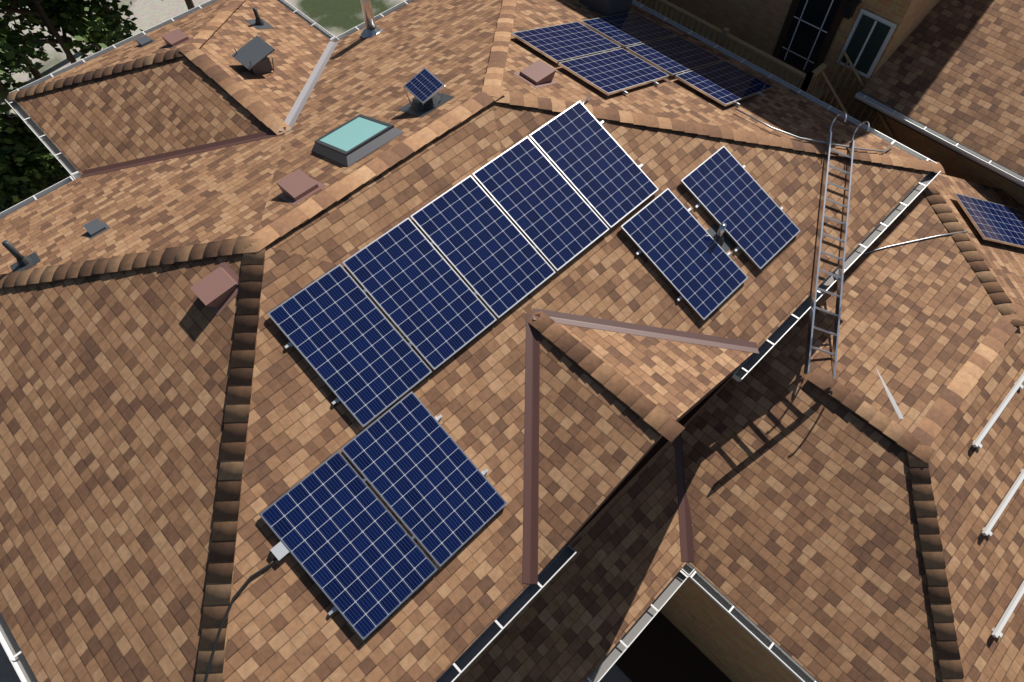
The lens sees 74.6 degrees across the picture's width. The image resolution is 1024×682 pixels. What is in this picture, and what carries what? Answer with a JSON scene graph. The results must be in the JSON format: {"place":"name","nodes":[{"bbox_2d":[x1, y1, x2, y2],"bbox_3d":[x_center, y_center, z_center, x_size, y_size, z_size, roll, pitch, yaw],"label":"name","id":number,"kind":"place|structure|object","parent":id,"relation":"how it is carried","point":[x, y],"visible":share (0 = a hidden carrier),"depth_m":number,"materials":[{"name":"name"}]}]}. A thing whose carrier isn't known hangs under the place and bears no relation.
{"place":"outdoors","nodes":[
{"label":"outdoors","id":0,"kind":"place"},
{"bbox_2d":[0,114,55,167],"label":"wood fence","id":1,"kind":"object","parent":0,"point":[5,117],"visible":0.12,"depth_m":17.09,"materials":[{"name":"brown"}]},
{"bbox_2d":[0,0,404,681],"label":"ground","id":2,"kind":"structure","parent":0,"point":[336,18],"depth_m":22.10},
{"bbox_2d":[0,114,41,210],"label":"shrub","id":3,"kind":"object","parent":2,"relation":"on","point":[7,202],"visible":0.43,"depth_m":16.60,"materials":[{"name":"green plant"}]},
{"bbox_2d":[0,17,41,193],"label":"tree","id":4,"kind":"object","parent":2,"relation":"on","point":[9,82],"visible":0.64,"depth_m":14.53,"materials":[{"name":"green plant"}]},
{"bbox_2d":[0,0,42,79],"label":"tree","id":5,"kind":"object","parent":2,"relation":"on","point":[36,74],"visible":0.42,"depth_m":16.70,"materials":[{"name":"green plant"}]},
{"bbox_2d":[0,115,59,200],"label":"shrub","id":6,"kind":"object","parent":2,"relation":"on","point":[7,152],"visible":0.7,"depth_m":16.40,"materials":[{"name":"green plant"}]},
{"bbox_2d":[0,112,69,196],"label":"shrub","id":7,"kind":"object","parent":2,"relation":"on","point":[48,156],"visible":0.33,"depth_m":16.61,"materials":[{"name":"green plant"}]},
{"bbox_2d":[0,0,107,114],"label":"tree","id":8,"kind":"object","parent":2,"relation":"on","point":[60,22],"visible":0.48,"depth_m":16.31,"materials":[{"name":"green plant"}]},
{"bbox_2d":[0,0,142,80],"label":"tree","id":9,"kind":"object","parent":2,"relation":"on","point":[106,32],"visible":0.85,"depth_m":15.70,"materials":[{"name":"green plant"}]},
{"bbox_2d":[162,0,194,9],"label":"tree","id":10,"kind":"object","parent":2,"relation":"on","point":[190,4],"visible":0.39,"depth_m":19.50,"materials":[{"name":"brown plant"}]},
{"bbox_2d":[653,319,1023,681],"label":"house walls","id":11,"kind":"structure","parent":2,"relation":"on","point":[719,637],"depth_m":10.70,"materials":[{"name":"beige paint"}]},
{"bbox_2d":[14,99,911,681],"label":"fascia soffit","id":12,"kind":"structure","parent":11,"relation":"on","point":[660,445],"depth_m":8.35,"materials":[{"name":"brown"}]},
{"bbox_2d":[0,0,936,681],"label":"gutter insides","id":13,"kind":"object","parent":12,"relation":"attached to","point":[486,638],"visible":0.55,"depth_m":8.53,"materials":[{"name":"grey metal"}]},
{"bbox_2d":[0,0,940,681],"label":"gutters","id":14,"kind":"object","parent":12,"relation":"attached to","point":[340,36],"visible":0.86,"depth_m":10.66,"materials":[{"name":"white metal"}]},
{"bbox_2d":[0,0,1023,681],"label":"house roof","id":15,"kind":"structure","parent":11,"relation":"on","point":[808,556],"depth_m":8.39,"materials":[{"name":"brown tile"}]},
{"bbox_2d":[2,240,40,271],"bbox_3d":[-6.387,-1.112,8.672,0.340,0.484,0.376,-40,66,-22],"label":"plumbing vent","id":16,"kind":"object","parent":15,"relation":"on","point":[24,262],"visible":1,"depth_m":8.73,"materials":[{"name":"grey metal"}]},
{"bbox_2d":[83,218,109,238],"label":"roof vent","id":17,"kind":"object","parent":15,"relation":"on","point":[95,227],"visible":1,"depth_m":8.97,"materials":[{"name":"grey metal"}]},
{"bbox_2d":[135,35,154,46],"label":"roof vent","id":18,"kind":"object","parent":15,"relation":"on","point":[144,40],"visible":1,"depth_m":12.05,"materials":[{"name":"grey metal"}]},
{"bbox_2d":[162,29,192,48],"bbox_3d":[-5.743,-5.147,11.539,0.432,0.167,0.432,-40,66,-22],"label":"roof vent","id":19,"kind":"object","parent":15,"relation":"on","point":[175,38],"visible":1,"depth_m":11.47,"materials":[{"name":"pink metal"}]},
{"bbox_2d":[80,127,285,177],"bbox_3d":[-5.092,-2.869,10.294,3.502,0.927,0.170,1,58,0],"label":"valley flashing","id":20,"kind":"object","parent":15,"relation":"on","point":[186,151],"visible":1,"depth_m":10.29,"materials":[{"name":"red metal"}]},
{"bbox_2d":[190,260,239,315],"bbox_3d":[-3.325,-0.600,7.622,0.480,0.195,0.480,-40,66,-22],"label":"roof vent","id":21,"kind":"object","parent":15,"relation":"on","point":[216,290],"visible":1,"depth_m":7.55,"materials":[{"name":"brown"}]},
{"bbox_2d":[204,557,276,681],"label":"roof cable","id":22,"kind":"object","parent":15,"relation":"on","point":[229,608],"visible":1,"depth_m":6.55,"materials":[{"name":"black plastic"}]},
{"bbox_2d":[231,36,274,74],"bbox_3d":[-4.169,-4.572,10.943,0.533,0.408,0.500,-40,66,-22],"label":"hood vent","id":23,"kind":"object","parent":15,"relation":"on","point":[253,54],"visible":0.98,"depth_m":10.84,"materials":[{"name":"grey metal"}]},
{"bbox_2d":[246,8,273,28],"bbox_3d":[-4.613,-5.863,12.193,0.319,0.354,0.400,-40,66,-22],"label":"plumbing vent","id":24,"kind":"object","parent":15,"relation":"on","point":[257,22],"visible":1,"depth_m":12.22,"materials":[{"name":"grey metal"}]},
{"bbox_2d":[270,541,288,559],"bbox_3d":[-2.336,2.115,6.833,0.180,0.125,0.159,-40,66,-22],"label":"junction box","id":25,"kind":"object","parent":15,"relation":"on","point":[279,550],"visible":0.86,"depth_m":6.79,"materials":[{"name":"grey plastic"}]},
{"bbox_2d":[276,169,325,204],"bbox_3d":[-2.630,-1.883,8.355,0.480,0.184,0.480,-40,66,-22],"label":"roof vent","id":26,"kind":"object","parent":15,"relation":"on","point":[297,186],"visible":1,"depth_m":8.28,"materials":[{"name":"pink"}]},
{"bbox_2d":[279,41,338,130],"bbox_3d":[-3.328,-4.335,11.210,0.170,0.927,3.502,0,58,0],"label":"valley flashing","id":27,"kind":"object","parent":15,"relation":"on","point":[298,105],"visible":1,"depth_m":11.07,"materials":[{"name":"grey metal"}]},
{"bbox_2d":[311,114,402,166],"bbox_3d":[-2.080,-2.700,8.976,0.920,0.437,0.939,-40,66,-22],"label":"skylight","id":28,"kind":"object","parent":15,"relation":"on","point":[353,140],"visible":1,"depth_m":8.81,"materials":[{"name":"teal glass"}]},
{"bbox_2d":[359,0,383,37],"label":"flue chimney","id":29,"kind":"object","parent":15,"relation":"on","point":[372,29],"visible":0.89,"depth_m":12.13,"materials":[{"name":"white metal"}]},
{"bbox_2d":[398,68,453,116],"bbox_3d":[-1.198,-3.391,9.264,0.600,0.480,0.563,-40,66,-22],"label":"solar attic fan","id":30,"kind":"object","parent":15,"relation":"on","point":[424,86],"visible":1,"depth_m":9.16},
{"bbox_2d":[0,0,1023,681],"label":"ridge caps","id":31,"kind":"object","parent":15,"relation":"on","point":[922,436],"visible":1,"depth_m":8.29,"materials":[{"name":"brown tile"}]},
{"bbox_2d":[522,314,539,583],"bbox_3d":[0.229,1.165,7.831,0.170,0.828,3.024,1,58,1],"label":"valley flashing","id":32,"kind":"object","parent":15,"relation":"on","point":[531,494],"visible":1,"depth_m":7.78,"materials":[{"name":"red metal"}]},
{"bbox_2d":[284,81,782,614],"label":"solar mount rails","id":33,"kind":"object","parent":15,"relation":"on","point":[288,345],"visible":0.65,"depth_m":8.85,"materials":[{"name":"silver metal"}]},
{"bbox_2d":[514,59,557,87],"bbox_3d":[0.349,-3.830,9.746,0.479,0.171,0.480,-40,66,-22],"label":"roof vent","id":34,"kind":"object","parent":15,"relation":"on","point":[539,73],"visible":1,"depth_m":9.68,"materials":[{"name":"pink"}]},
{"bbox_2d":[259,12,1023,639],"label":"solar panel frames","id":35,"kind":"structure","parent":15,"relation":"on","point":[567,180],"depth_m":8.61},
{"bbox_2d":[261,12,1023,637],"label":"solar panels","id":36,"kind":"object","parent":35,"relation":"in","point":[351,546],"visible":1,"depth_m":8.08,"materials":[{"name":"blue glass"}]},
{"bbox_2d":[533,308,758,352],"bbox_3d":[1.773,-0.116,8.632,3.024,0.828,0.170,0,58,0],"label":"valley flashing","id":37,"kind":"object","parent":15,"relation":"on","point":[641,330],"visible":1,"depth_m":8.63,"materials":[{"name":"red"}]},
{"bbox_2d":[674,432,693,561],"bbox_3d":[2.315,1.930,9.096,0.170,0.554,1.938,1,58,0],"label":"valley flashing","id":38,"kind":"object","parent":15,"relation":"on","point":[686,537],"visible":0.8,"depth_m":9.00,"materials":[{"name":"red metal"}]},
{"bbox_2d":[582,95,967,254],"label":"conduits","id":39,"kind":"object","parent":15,"relation":"on","point":[589,96],"visible":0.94,"depth_m":10.33,"materials":[{"name":"grey metal"}]},
{"bbox_2d":[804,111,869,377],"bbox_3d":[4.677,-1.475,9.625,0.524,1.300,4.156,12,59,7],"label":"ladder","id":40,"kind":"object","parent":15,"relation":"on","point":[840,276],"visible":1,"depth_m":9.68,"materials":[{"name":"silver metal"}]},
{"bbox_2d":[876,368,903,418],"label":"mounting rail","id":41,"kind":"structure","parent":15,"relation":"on","point":[895,406],"depth_m":8.86,"materials":[{"name":"grey metal"}]},
{"bbox_2d":[972,372,1023,637],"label":"mounting rails","id":42,"kind":"object","parent":15,"relation":"on","point":[997,630],"visible":1,"depth_m":8.54,"materials":[{"name":"white metal"}]},
{"bbox_2d":[579,0,631,15],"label":"roof box","id":43,"kind":"object","parent":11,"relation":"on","point":[608,7],"visible":0.67,"depth_m":12.32,"materials":[{"name":"grey"}]},
{"bbox_2d":[538,353,752,574],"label":"gable rake fascia","id":44,"kind":"structure","parent":11,"relation":"attached to","point":[657,440],"depth_m":7.57,"materials":[{"name":"brown wood"}]},
{"bbox_2d":[707,223,734,251],"bbox_3d":[2.852,-1.460,9.217,0.340,0.387,0.374,-40,66,-22],"label":"plumbing vent","id":45,"kind":"object","parent":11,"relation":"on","point":[720,237],"visible":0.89,"depth_m":9.32,"materials":[{"name":"white metal"}]},
{"bbox_2d":[667,0,1023,205],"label":"neighbour walls","id":46,"kind":"structure","parent":2,"relation":"on","point":[758,24],"depth_m":12.87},
{"bbox_2d":[772,0,846,73],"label":"neighbour door","id":47,"kind":"structure","parent":46,"relation":"in","point":[806,34],"depth_m":12.92,"materials":[{"name":"black glass"}]},
{"bbox_2d":[782,0,833,69],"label":"neighbour door grille","id":48,"kind":"object","parent":47,"relation":"attached to","point":[820,29],"visible":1,"depth_m":12.89,"materials":[{"name":"grey metal"}]},
{"bbox_2d":[837,9,896,78],"bbox_3d":[6.449,-5.410,12.280,0.030,1.090,0.690,-40,66,-22],"label":"window frame","id":49,"kind":"object","parent":46,"relation":"in","point":[887,38],"visible":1,"depth_m":12.16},
{"bbox_2d":[841,15,890,73],"bbox_3d":[6.446,-5.407,12.278,0.001,0.950,0.550,-40,66,-22],"label":"window glass","id":50,"kind":"object","parent":49,"relation":"in","point":[873,44],"visible":1,"depth_m":12.24,"materials":[{"name":"black glass"}]},
{"bbox_2d":[860,0,1023,175],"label":"neighbour roof","id":51,"kind":"structure","parent":46,"relation":"on","point":[953,69],"depth_m":12.16,"materials":[{"name":"brown tile"}]},
{"bbox_2d":[855,91,1023,188],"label":"neighbour fascia","id":52,"kind":"structure","parent":51,"relation":"attached to","point":[940,143],"depth_m":12.00,"materials":[{"name":"brown wood"}]},
{"bbox_2d":[855,92,1023,186],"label":"gutter","id":53,"kind":"object","parent":52,"relation":"attached to","point":[952,144],"visible":1,"depth_m":11.92,"materials":[{"name":"white metal"}]},
{"bbox_2d":[864,102,1011,179],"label":"gutter brackets","id":54,"kind":"object","parent":53,"relation":"attached to","point":[944,144],"visible":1,"depth_m":11.95,"materials":[{"name":"metal"}]},
{"bbox_2d":[584,659,631,681],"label":"driveway pavement","id":55,"kind":"structure","parent":0,"point":[614,673],"depth_m":11.78,"materials":[{"name":"concrete"}]},
{"bbox_2d":[609,608,731,681],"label":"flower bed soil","id":56,"kind":"structure","parent":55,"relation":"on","point":[661,648],"depth_m":11.90,"materials":[{"name":"black soil"}]},
{"bbox_2d":[635,0,894,139],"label":"neighbour deck railing","id":57,"kind":"object","parent":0,"point":[776,67],"visible":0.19,"depth_m":12.90,"materials":[{"name":"brown wood"}]},
{"bbox_2d":[842,0,861,18],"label":"neighbour wall lantern","id":58,"kind":"object","parent":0,"point":[850,8],"visible":1,"depth_m":11.96,"materials":[{"name":"black metal"}]}
]}

